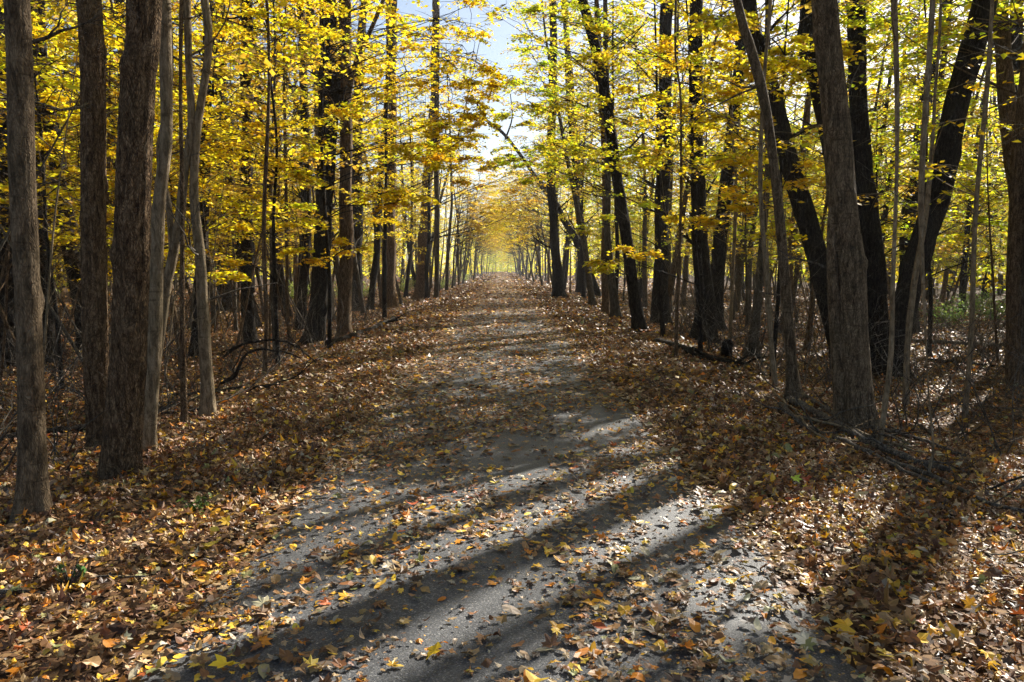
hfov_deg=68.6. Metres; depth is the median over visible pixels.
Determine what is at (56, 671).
ground
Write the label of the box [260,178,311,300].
sapling
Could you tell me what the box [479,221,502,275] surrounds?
forest tree
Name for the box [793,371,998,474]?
fallen branch
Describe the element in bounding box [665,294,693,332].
bare shrub
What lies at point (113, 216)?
understory maple
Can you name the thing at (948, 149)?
forest tree
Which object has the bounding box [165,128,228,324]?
sapling
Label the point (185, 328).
bare shrub
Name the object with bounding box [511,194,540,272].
forest tree
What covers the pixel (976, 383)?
fallen stick
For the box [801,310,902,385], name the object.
bare shrub
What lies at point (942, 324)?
bare shrub
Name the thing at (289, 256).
understory maple
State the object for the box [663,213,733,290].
sapling
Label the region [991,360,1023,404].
bare shrub
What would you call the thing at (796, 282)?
bare tree
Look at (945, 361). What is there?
fallen log
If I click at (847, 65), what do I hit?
forest tree
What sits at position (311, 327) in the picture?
bare shrub
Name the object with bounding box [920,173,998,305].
sapling
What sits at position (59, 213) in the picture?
sapling
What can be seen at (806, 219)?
forest tree
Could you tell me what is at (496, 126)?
understory maple
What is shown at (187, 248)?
sapling
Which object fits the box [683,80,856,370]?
sapling
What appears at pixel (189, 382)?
bare shrub
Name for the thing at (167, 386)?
bare shrub
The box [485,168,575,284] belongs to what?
forest tree
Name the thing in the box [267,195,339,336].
sapling
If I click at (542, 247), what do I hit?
bare tree
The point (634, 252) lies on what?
understory maple
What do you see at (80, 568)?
seedling
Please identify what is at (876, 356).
bare shrub
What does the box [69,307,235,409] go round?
bare shrub
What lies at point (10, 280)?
forest tree
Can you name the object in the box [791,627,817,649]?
fallen leaf
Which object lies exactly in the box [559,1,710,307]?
forest tree
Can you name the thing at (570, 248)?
bare tree
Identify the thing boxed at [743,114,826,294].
understory maple
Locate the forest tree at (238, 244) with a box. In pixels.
[109,0,316,326]
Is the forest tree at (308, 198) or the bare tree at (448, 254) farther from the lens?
the bare tree at (448, 254)
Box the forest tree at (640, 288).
[597,5,704,297]
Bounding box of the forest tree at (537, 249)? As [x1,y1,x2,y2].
[518,182,551,278]
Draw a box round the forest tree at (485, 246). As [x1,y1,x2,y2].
[474,217,507,278]
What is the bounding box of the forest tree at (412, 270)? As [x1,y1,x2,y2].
[366,90,448,288]
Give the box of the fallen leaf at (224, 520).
[220,515,230,524]
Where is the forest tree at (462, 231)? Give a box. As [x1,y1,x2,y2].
[452,183,484,269]
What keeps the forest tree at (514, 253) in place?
on the ground
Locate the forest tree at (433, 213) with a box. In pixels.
[400,111,464,287]
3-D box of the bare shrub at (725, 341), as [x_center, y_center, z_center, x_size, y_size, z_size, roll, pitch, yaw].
[3.615,-0.858,11.815,3.821,3.051,3.088,3,7,31]
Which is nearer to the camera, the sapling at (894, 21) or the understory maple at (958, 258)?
the sapling at (894, 21)
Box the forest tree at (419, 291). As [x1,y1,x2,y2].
[398,0,474,299]
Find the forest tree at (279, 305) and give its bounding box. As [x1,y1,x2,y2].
[210,1,338,310]
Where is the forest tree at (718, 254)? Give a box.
[640,0,841,330]
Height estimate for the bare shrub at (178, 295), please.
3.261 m
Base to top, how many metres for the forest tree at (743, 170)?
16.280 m
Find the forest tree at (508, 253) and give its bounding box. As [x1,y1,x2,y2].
[490,227,516,273]
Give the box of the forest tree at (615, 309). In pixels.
[516,0,658,317]
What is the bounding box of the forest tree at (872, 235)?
[757,0,954,363]
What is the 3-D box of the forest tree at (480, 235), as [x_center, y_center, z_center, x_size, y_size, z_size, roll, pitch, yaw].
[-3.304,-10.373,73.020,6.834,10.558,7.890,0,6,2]
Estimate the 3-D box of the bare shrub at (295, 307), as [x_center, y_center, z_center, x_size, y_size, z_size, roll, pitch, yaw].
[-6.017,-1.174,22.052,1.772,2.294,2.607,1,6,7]
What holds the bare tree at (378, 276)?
on the ground
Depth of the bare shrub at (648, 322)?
21.00 m
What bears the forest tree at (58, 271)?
on the ground
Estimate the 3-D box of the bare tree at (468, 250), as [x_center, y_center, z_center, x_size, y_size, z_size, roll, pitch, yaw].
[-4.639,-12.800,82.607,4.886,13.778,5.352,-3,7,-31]
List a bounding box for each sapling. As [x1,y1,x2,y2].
[0,0,118,292]
[0,0,359,426]
[0,1,115,345]
[0,2,202,329]
[0,15,79,267]
[0,33,115,380]
[0,43,112,363]
[0,43,204,362]
[0,90,7,256]
[0,93,81,340]
[0,118,64,348]
[0,154,112,350]
[1,52,116,304]
[45,138,79,321]
[45,153,111,308]
[46,181,74,354]
[47,128,172,377]
[47,161,78,288]
[54,135,153,287]
[57,102,188,323]
[67,73,176,217]
[67,231,112,316]
[75,181,190,355]
[151,187,242,373]
[156,0,354,373]
[164,159,301,324]
[164,207,253,356]
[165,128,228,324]
[166,113,239,334]
[167,229,240,317]
[186,209,263,315]
[189,162,305,323]
[208,53,340,367]
[209,7,333,348]
[209,157,291,324]
[209,193,268,342]
[215,115,307,341]
[219,70,323,348]
[220,164,294,311]
[220,193,268,318]
[222,200,293,338]
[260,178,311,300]
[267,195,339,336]
[275,140,334,315]
[294,180,338,302]
[331,169,415,320]
[574,0,766,355]
[634,236,693,333]
[635,167,719,332]
[645,0,867,387]
[651,200,710,304]
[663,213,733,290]
[672,36,786,340]
[673,203,749,316]
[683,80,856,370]
[683,188,737,310]
[684,207,729,319]
[689,211,755,331]
[690,190,756,296]
[709,126,757,280]
[720,134,827,352]
[727,219,773,313]
[743,199,790,316]
[747,178,819,298]
[753,191,825,334]
[772,149,826,273]
[777,199,824,332]
[788,0,953,451]
[789,242,826,343]
[811,0,965,481]
[851,0,1022,406]
[871,0,1023,418]
[878,194,903,271]
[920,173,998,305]
[925,175,991,304]
[925,253,956,311]
[926,77,1016,362]
[927,230,964,302]
[943,196,995,312]
[945,203,981,305]
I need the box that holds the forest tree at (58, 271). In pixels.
[45,165,61,289]
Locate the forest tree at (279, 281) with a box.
[175,0,318,316]
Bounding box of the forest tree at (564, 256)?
[534,101,599,277]
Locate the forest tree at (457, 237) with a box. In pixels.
[433,168,505,287]
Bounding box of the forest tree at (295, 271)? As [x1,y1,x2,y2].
[254,4,338,302]
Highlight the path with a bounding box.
[141,271,866,681]
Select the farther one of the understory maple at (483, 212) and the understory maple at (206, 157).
the understory maple at (483, 212)
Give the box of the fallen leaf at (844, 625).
[832,618,854,634]
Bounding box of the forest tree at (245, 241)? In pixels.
[153,0,355,341]
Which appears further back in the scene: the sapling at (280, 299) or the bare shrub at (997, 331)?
the sapling at (280, 299)
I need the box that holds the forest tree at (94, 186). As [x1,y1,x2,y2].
[0,0,108,453]
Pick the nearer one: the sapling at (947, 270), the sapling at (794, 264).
the sapling at (794, 264)
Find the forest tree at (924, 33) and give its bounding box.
[858,0,1023,373]
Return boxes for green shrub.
[289,279,310,296]
[333,281,337,301]
[363,281,376,296]
[399,277,415,292]
[441,278,455,288]
[456,273,470,280]
[918,297,981,326]
[952,290,1005,315]
[975,291,1005,320]
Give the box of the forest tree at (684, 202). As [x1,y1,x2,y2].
[617,1,764,306]
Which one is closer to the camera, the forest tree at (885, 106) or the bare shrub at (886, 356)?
the bare shrub at (886, 356)
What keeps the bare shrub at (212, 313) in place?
on the ground
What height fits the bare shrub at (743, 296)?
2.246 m
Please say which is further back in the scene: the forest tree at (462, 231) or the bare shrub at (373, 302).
the forest tree at (462, 231)
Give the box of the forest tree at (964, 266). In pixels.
[899,0,1007,312]
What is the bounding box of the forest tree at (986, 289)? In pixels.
[954,61,1006,297]
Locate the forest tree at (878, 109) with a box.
[867,36,916,216]
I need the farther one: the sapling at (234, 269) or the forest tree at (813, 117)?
the forest tree at (813, 117)
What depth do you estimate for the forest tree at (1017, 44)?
20.33 m
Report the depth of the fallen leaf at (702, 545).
3.94 m
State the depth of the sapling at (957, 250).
33.50 m
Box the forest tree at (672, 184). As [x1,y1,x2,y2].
[579,0,740,311]
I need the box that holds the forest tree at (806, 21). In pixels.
[693,0,954,365]
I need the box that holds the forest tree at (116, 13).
[42,0,240,203]
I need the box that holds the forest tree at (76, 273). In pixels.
[38,0,113,349]
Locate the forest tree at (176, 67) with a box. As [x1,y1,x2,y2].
[69,1,202,178]
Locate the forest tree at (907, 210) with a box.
[804,0,1012,333]
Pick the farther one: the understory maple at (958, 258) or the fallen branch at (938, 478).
the understory maple at (958, 258)
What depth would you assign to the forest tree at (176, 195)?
50.71 m
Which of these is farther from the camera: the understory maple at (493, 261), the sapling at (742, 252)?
the understory maple at (493, 261)
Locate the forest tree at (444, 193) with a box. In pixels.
[408,139,470,247]
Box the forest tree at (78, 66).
[45,0,125,160]
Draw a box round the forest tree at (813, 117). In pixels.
[792,67,888,181]
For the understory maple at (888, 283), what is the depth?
29.84 m
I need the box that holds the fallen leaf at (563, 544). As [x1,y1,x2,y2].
[554,542,569,549]
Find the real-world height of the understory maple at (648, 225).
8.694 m
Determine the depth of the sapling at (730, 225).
28.77 m
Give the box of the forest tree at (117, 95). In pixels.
[74,20,184,219]
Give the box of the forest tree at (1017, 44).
[901,0,1023,196]
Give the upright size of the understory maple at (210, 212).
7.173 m
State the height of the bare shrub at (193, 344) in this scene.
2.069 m
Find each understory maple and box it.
[0,0,261,335]
[0,0,322,371]
[0,1,241,392]
[39,50,71,172]
[42,125,110,277]
[44,42,115,274]
[44,52,79,212]
[46,69,261,292]
[47,70,212,235]
[47,179,109,289]
[51,149,193,281]
[106,103,256,298]
[110,0,393,356]
[152,0,380,366]
[153,121,268,307]
[165,161,284,312]
[166,81,334,318]
[172,162,253,268]
[187,142,297,303]
[254,166,313,277]
[254,202,284,292]
[259,119,418,282]
[261,172,364,273]
[261,175,339,277]
[286,0,514,348]
[288,178,338,295]
[310,181,403,277]
[332,199,380,267]
[333,180,403,273]
[336,181,380,264]
[362,167,440,266]
[363,178,447,292]
[382,0,506,318]
[424,149,557,298]
[477,246,500,272]
[484,248,501,271]
[485,241,506,265]
[487,0,619,292]
[489,0,669,336]
[496,246,512,271]
[503,242,520,272]
[560,149,652,262]
[564,178,649,269]
[566,0,817,350]
[572,209,622,261]
[582,195,654,300]
[591,160,678,286]
[592,187,673,272]
[611,214,652,282]
[632,219,673,284]
[644,79,757,260]
[647,195,692,268]
[648,158,731,296]
[649,172,758,262]
[661,118,827,326]
[669,138,821,320]
[671,177,747,271]
[683,0,878,376]
[709,175,775,269]
[711,0,957,350]
[725,210,774,277]
[726,141,826,322]
[743,0,995,260]
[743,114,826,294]
[752,209,807,292]
[754,146,826,246]
[755,186,825,310]
[778,94,1007,267]
[811,109,957,300]
[811,138,901,239]
[861,0,1023,357]
[878,190,900,277]
[879,162,942,270]
[880,208,900,272]
[885,177,996,294]
[889,140,1008,305]
[896,144,1008,290]
[896,190,985,299]
[898,193,999,296]
[915,141,1008,275]
[938,182,1007,302]
[948,207,1000,258]
[959,201,1006,275]
[986,199,1008,266]
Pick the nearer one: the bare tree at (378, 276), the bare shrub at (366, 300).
the bare shrub at (366, 300)
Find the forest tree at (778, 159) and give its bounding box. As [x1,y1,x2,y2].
[723,101,791,288]
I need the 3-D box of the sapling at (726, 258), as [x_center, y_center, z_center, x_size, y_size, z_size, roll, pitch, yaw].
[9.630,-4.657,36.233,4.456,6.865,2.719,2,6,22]
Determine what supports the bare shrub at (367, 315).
on the ground
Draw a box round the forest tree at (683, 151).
[620,24,746,304]
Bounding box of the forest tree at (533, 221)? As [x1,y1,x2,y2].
[525,185,546,280]
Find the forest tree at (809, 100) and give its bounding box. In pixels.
[709,0,929,332]
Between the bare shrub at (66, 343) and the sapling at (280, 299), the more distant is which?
the sapling at (280, 299)
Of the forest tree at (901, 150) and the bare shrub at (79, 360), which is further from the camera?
the forest tree at (901, 150)
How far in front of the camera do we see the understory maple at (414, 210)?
45.69 m
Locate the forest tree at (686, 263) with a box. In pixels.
[630,5,754,306]
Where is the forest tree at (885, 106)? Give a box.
[798,0,978,203]
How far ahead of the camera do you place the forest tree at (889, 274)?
53.85 m
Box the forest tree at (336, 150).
[271,61,372,223]
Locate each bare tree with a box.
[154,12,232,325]
[176,7,234,330]
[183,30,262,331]
[226,1,399,319]
[253,94,312,297]
[262,12,356,209]
[291,0,408,314]
[315,14,418,301]
[337,34,411,254]
[364,103,410,304]
[384,97,427,277]
[413,93,464,297]
[418,42,497,270]
[421,55,507,290]
[433,182,457,290]
[441,174,464,288]
[442,147,473,285]
[443,108,484,285]
[443,187,473,281]
[452,172,487,279]
[460,170,484,273]
[461,164,482,283]
[464,211,484,279]
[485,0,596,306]
[516,187,527,275]
[528,181,562,279]
[530,194,548,280]
[532,163,587,208]
[533,162,545,275]
[557,157,585,292]
[581,123,601,240]
[688,20,772,280]
[709,106,733,297]
[711,2,846,305]
[724,4,805,311]
[774,264,776,300]
[779,44,824,209]
[906,0,1023,202]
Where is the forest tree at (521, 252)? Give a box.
[484,195,530,278]
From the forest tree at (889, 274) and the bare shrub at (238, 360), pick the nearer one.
the bare shrub at (238, 360)
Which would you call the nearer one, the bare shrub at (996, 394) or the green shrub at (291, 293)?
the bare shrub at (996, 394)
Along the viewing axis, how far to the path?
3.73 m
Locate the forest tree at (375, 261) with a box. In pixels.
[337,0,430,309]
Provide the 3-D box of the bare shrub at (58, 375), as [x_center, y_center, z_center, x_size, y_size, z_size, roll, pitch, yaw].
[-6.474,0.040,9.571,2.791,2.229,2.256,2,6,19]
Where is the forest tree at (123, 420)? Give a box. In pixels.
[97,0,161,482]
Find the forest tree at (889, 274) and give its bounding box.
[868,86,908,293]
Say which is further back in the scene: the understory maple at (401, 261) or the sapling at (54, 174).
the understory maple at (401, 261)
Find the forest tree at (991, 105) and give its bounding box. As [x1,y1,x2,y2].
[961,0,1009,215]
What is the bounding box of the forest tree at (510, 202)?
[487,153,574,283]
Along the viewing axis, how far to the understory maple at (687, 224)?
49.45 m
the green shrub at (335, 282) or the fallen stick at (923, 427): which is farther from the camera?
the green shrub at (335, 282)
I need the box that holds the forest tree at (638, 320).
[471,0,710,331]
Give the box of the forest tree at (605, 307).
[534,0,657,313]
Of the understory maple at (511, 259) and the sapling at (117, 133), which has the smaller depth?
the sapling at (117, 133)
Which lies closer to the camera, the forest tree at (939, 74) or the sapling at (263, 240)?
the sapling at (263, 240)
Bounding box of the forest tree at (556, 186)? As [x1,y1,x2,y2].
[507,120,594,246]
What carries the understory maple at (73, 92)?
on the ground
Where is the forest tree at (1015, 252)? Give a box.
[797,0,1023,387]
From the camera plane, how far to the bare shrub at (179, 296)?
20.82 m
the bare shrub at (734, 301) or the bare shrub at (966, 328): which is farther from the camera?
the bare shrub at (734, 301)
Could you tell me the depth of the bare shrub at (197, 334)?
16.07 m
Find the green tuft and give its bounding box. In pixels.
[176,492,214,515]
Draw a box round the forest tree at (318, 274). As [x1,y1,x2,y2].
[213,0,451,344]
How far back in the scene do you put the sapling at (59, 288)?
17.44 m
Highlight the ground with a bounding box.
[0,269,1023,681]
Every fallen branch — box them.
[0,589,58,595]
[49,427,102,482]
[84,575,157,582]
[213,308,300,383]
[729,377,944,482]
[772,359,843,449]
[785,395,997,474]
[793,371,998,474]
[796,383,967,463]
[885,449,1023,513]
[935,475,1023,500]
[963,539,1023,575]
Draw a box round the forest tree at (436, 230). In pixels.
[402,10,480,297]
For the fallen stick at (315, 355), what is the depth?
12.09 m
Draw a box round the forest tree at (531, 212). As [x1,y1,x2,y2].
[496,149,571,252]
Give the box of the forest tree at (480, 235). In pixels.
[449,181,509,277]
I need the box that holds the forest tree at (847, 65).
[778,0,899,198]
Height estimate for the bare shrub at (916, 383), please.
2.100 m
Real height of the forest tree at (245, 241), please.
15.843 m
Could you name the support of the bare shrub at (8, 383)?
on the ground
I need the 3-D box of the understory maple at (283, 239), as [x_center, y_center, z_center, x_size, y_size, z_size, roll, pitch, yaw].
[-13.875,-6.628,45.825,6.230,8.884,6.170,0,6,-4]
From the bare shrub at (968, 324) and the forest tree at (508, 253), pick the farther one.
the forest tree at (508, 253)
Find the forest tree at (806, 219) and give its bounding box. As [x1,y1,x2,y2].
[636,0,905,368]
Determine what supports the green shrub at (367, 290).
on the ground
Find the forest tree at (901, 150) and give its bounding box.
[879,80,928,263]
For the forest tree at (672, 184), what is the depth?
31.94 m
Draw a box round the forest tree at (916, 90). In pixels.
[867,6,993,220]
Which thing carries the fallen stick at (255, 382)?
on the fallen leaves at (1004, 465)
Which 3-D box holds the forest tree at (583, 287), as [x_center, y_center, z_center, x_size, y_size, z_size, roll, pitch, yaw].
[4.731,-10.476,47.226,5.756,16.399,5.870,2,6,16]
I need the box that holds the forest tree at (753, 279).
[744,101,759,289]
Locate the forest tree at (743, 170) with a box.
[688,39,792,300]
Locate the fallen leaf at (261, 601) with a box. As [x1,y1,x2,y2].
[252,595,269,607]
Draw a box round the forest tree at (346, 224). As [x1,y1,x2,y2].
[252,0,448,336]
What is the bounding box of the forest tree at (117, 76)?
[52,0,214,198]
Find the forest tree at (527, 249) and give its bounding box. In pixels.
[482,178,543,281]
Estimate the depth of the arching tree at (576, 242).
51.22 m
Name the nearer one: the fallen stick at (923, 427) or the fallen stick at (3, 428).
the fallen stick at (3, 428)
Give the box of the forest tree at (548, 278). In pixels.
[526,151,569,283]
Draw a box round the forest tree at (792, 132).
[718,12,813,292]
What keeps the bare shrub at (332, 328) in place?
on the ground
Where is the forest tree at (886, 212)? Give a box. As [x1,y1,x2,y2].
[845,4,979,244]
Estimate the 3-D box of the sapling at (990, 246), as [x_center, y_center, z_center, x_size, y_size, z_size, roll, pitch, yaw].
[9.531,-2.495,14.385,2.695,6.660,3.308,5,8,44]
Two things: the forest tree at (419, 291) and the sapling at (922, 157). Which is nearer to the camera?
the sapling at (922, 157)
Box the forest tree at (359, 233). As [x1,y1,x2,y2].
[287,1,422,312]
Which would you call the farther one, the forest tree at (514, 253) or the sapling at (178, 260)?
the forest tree at (514, 253)
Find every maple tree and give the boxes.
[1,0,138,524]
[753,0,879,433]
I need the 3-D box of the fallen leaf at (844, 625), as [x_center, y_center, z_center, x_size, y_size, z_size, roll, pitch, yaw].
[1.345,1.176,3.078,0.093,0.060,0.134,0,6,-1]
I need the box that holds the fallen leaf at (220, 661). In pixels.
[208,654,239,667]
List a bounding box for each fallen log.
[0,408,198,442]
[169,354,321,396]
[324,307,410,345]
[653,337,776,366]
[912,338,1005,347]
[927,358,1004,367]
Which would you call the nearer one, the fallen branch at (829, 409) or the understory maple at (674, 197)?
the fallen branch at (829, 409)
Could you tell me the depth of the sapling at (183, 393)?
7.46 m
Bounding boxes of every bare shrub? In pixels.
[0,181,83,464]
[0,208,210,388]
[0,230,110,379]
[0,232,226,474]
[0,263,217,402]
[0,270,108,458]
[0,276,111,418]
[0,279,16,427]
[0,291,63,409]
[0,299,166,403]
[0,320,79,416]
[0,341,12,366]
[1,340,48,408]
[11,302,179,409]
[42,237,278,412]
[43,310,110,387]
[44,293,79,364]
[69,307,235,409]
[70,271,211,371]
[109,331,265,410]
[110,259,217,341]
[110,268,302,397]
[111,258,193,330]
[159,327,192,412]
[164,297,226,361]
[165,274,214,359]
[167,288,229,359]
[169,301,192,346]
[173,263,334,368]
[174,275,231,326]
[198,304,287,376]
[210,305,299,384]
[212,309,292,373]
[218,300,282,367]
[221,280,323,370]
[233,275,307,339]
[234,237,387,352]
[237,246,312,322]
[281,278,308,334]
[292,305,333,343]
[319,308,339,336]
[327,270,380,327]
[327,270,390,321]
[332,284,378,326]
[335,270,391,319]
[351,286,395,324]
[354,274,404,324]
[355,298,388,325]
[360,270,381,320]
[584,251,689,326]
[618,247,718,327]
[622,210,872,374]
[651,204,818,375]
[653,272,749,339]
[654,247,713,337]
[658,255,749,330]
[663,246,753,321]
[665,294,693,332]
[688,256,770,323]
[700,229,984,394]
[712,259,900,369]
[713,262,830,379]
[715,295,772,346]
[721,274,795,341]
[724,278,750,330]
[724,280,772,355]
[725,267,772,319]
[731,283,800,347]
[732,231,939,383]
[738,285,815,335]
[756,331,783,372]
[763,288,814,330]
[774,287,817,332]
[795,306,889,394]
[796,249,889,327]
[796,279,1012,424]
[800,249,825,341]
[801,268,900,393]
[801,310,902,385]
[828,309,935,394]
[867,246,1023,434]
[868,242,1023,454]
[868,305,906,411]
[874,300,1023,448]
[877,325,1001,407]
[886,276,943,336]
[888,268,961,335]
[896,278,957,385]
[896,298,1023,418]
[912,246,1003,362]
[913,237,1011,374]
[916,247,1005,356]
[916,307,1005,366]
[918,267,983,336]
[918,277,1005,360]
[921,215,1006,364]
[929,330,1023,417]
[934,306,962,336]
[936,279,1004,341]
[940,312,1005,340]
[943,294,1023,398]
[950,277,1005,358]
[950,289,1023,431]
[954,182,1023,424]
[974,328,1023,397]
[980,293,1005,368]
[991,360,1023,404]
[992,330,1023,404]
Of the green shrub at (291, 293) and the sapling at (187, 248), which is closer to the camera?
the sapling at (187, 248)
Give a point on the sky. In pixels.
(492, 53)
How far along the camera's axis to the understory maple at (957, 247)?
35.46 m
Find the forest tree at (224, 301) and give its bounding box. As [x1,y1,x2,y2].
[153,2,289,312]
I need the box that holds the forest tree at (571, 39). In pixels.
[544,14,654,215]
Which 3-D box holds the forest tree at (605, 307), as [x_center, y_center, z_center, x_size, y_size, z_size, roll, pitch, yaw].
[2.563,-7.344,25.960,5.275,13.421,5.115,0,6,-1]
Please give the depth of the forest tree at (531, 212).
48.57 m
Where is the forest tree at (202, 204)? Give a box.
[72,0,355,358]
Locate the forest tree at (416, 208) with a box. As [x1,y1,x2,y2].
[395,152,432,286]
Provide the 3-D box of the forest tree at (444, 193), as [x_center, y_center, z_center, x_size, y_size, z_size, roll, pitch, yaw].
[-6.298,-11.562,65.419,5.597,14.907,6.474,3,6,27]
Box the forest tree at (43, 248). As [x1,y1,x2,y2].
[30,1,63,364]
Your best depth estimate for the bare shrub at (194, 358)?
10.96 m
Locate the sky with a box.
[45,0,1023,268]
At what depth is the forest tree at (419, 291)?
47.30 m
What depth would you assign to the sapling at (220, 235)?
21.06 m
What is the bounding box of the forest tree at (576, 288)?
[557,103,620,291]
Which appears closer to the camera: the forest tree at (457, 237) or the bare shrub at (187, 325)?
the bare shrub at (187, 325)
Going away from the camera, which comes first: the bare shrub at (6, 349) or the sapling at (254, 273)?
the bare shrub at (6, 349)
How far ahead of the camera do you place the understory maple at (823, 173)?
44.50 m
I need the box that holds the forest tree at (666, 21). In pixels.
[569,0,729,323]
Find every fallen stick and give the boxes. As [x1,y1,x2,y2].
[0,408,16,433]
[158,387,199,413]
[188,344,306,411]
[188,345,254,401]
[292,332,336,366]
[702,328,738,359]
[710,311,778,390]
[725,343,766,375]
[875,387,930,435]
[880,331,992,379]
[916,311,949,372]
[934,318,1019,443]
[941,395,1023,409]
[946,365,990,385]
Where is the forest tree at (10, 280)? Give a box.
[0,3,16,368]
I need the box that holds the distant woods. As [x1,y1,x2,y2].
[46,7,1007,297]
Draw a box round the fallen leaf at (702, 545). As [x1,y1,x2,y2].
[695,540,710,547]
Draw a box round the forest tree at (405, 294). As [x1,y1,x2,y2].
[366,58,452,296]
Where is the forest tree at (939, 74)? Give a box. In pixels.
[848,0,1023,322]
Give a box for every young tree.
[78,0,327,361]
[143,0,172,452]
[152,0,314,419]
[661,0,886,358]
[669,0,804,400]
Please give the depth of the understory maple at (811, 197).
37.87 m
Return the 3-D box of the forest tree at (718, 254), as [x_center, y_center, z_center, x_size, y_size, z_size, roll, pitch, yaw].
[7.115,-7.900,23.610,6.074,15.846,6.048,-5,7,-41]
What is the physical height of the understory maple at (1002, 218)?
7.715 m
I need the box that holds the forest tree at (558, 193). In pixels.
[530,125,580,240]
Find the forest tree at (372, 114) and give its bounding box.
[253,0,401,319]
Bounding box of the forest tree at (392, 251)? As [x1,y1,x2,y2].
[337,0,459,308]
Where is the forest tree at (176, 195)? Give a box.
[155,44,228,288]
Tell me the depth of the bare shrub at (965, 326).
15.43 m
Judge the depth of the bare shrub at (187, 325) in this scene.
19.35 m
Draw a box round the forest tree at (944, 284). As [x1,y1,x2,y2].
[901,32,1002,302]
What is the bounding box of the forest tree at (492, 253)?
[481,240,509,273]
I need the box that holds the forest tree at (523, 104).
[500,21,644,302]
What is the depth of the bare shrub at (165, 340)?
14.47 m
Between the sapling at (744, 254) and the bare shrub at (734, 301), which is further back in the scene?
the sapling at (744, 254)
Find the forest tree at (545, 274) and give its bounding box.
[528,180,564,280]
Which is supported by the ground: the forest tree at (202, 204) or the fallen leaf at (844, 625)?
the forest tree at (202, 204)
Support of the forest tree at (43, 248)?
on the ground
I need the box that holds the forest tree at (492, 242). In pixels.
[471,201,506,279]
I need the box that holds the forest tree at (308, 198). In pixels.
[174,0,420,331]
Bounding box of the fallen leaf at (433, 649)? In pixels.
[426,642,441,658]
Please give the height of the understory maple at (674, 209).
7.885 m
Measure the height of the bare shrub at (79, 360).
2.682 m
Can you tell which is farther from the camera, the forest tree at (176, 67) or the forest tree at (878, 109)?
the forest tree at (878, 109)
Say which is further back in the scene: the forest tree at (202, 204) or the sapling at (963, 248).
the sapling at (963, 248)
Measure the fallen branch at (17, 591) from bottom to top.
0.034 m
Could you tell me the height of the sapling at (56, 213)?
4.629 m
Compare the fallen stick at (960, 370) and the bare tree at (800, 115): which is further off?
the bare tree at (800, 115)
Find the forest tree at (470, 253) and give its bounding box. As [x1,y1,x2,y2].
[461,214,473,275]
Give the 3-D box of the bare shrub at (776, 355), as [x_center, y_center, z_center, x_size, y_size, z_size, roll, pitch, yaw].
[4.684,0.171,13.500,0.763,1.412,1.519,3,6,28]
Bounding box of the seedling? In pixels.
[49,558,87,586]
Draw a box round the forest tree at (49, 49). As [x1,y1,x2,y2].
[46,8,78,166]
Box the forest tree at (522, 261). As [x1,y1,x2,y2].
[511,237,532,275]
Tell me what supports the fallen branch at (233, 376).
on the ground
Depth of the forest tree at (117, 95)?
34.92 m
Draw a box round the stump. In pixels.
[720,339,733,356]
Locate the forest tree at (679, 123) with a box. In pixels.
[626,2,733,295]
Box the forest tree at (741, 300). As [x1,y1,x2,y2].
[688,0,803,302]
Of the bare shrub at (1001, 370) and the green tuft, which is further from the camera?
the bare shrub at (1001, 370)
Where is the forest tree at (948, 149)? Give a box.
[871,0,1023,379]
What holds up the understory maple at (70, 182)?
on the ground
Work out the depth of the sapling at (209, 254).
16.52 m
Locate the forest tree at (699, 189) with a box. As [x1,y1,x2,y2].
[575,0,802,344]
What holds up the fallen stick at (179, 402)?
on the ground
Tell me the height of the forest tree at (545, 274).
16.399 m
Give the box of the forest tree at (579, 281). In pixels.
[537,0,601,293]
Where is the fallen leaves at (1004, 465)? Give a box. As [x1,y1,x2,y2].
[0,271,1023,681]
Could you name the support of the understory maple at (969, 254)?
on the ground
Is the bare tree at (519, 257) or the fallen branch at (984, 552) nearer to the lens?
the fallen branch at (984, 552)
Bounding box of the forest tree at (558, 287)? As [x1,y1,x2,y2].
[500,0,598,297]
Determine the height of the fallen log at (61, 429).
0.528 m
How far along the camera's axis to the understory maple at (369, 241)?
51.32 m
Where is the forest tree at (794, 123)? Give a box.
[774,84,827,292]
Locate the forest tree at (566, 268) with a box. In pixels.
[542,101,614,288]
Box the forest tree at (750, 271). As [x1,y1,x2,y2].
[677,11,846,314]
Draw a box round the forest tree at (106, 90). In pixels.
[45,0,188,230]
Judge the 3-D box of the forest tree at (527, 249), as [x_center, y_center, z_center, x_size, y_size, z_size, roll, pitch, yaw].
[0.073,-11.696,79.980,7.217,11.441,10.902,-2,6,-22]
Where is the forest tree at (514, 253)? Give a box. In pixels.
[489,221,521,275]
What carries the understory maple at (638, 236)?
on the ground
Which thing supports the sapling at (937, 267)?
on the ground
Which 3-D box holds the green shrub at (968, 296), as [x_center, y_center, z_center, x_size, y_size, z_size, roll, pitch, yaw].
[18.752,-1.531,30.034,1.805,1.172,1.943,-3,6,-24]
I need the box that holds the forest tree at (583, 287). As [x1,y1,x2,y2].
[541,58,625,297]
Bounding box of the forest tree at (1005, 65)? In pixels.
[867,0,1023,198]
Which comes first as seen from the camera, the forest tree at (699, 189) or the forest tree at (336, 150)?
the forest tree at (699, 189)
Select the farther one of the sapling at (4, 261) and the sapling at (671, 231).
the sapling at (671, 231)
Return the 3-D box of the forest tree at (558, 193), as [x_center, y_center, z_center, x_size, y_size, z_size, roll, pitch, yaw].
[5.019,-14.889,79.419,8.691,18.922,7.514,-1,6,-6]
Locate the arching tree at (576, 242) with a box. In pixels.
[456,93,601,296]
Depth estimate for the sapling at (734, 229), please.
18.59 m

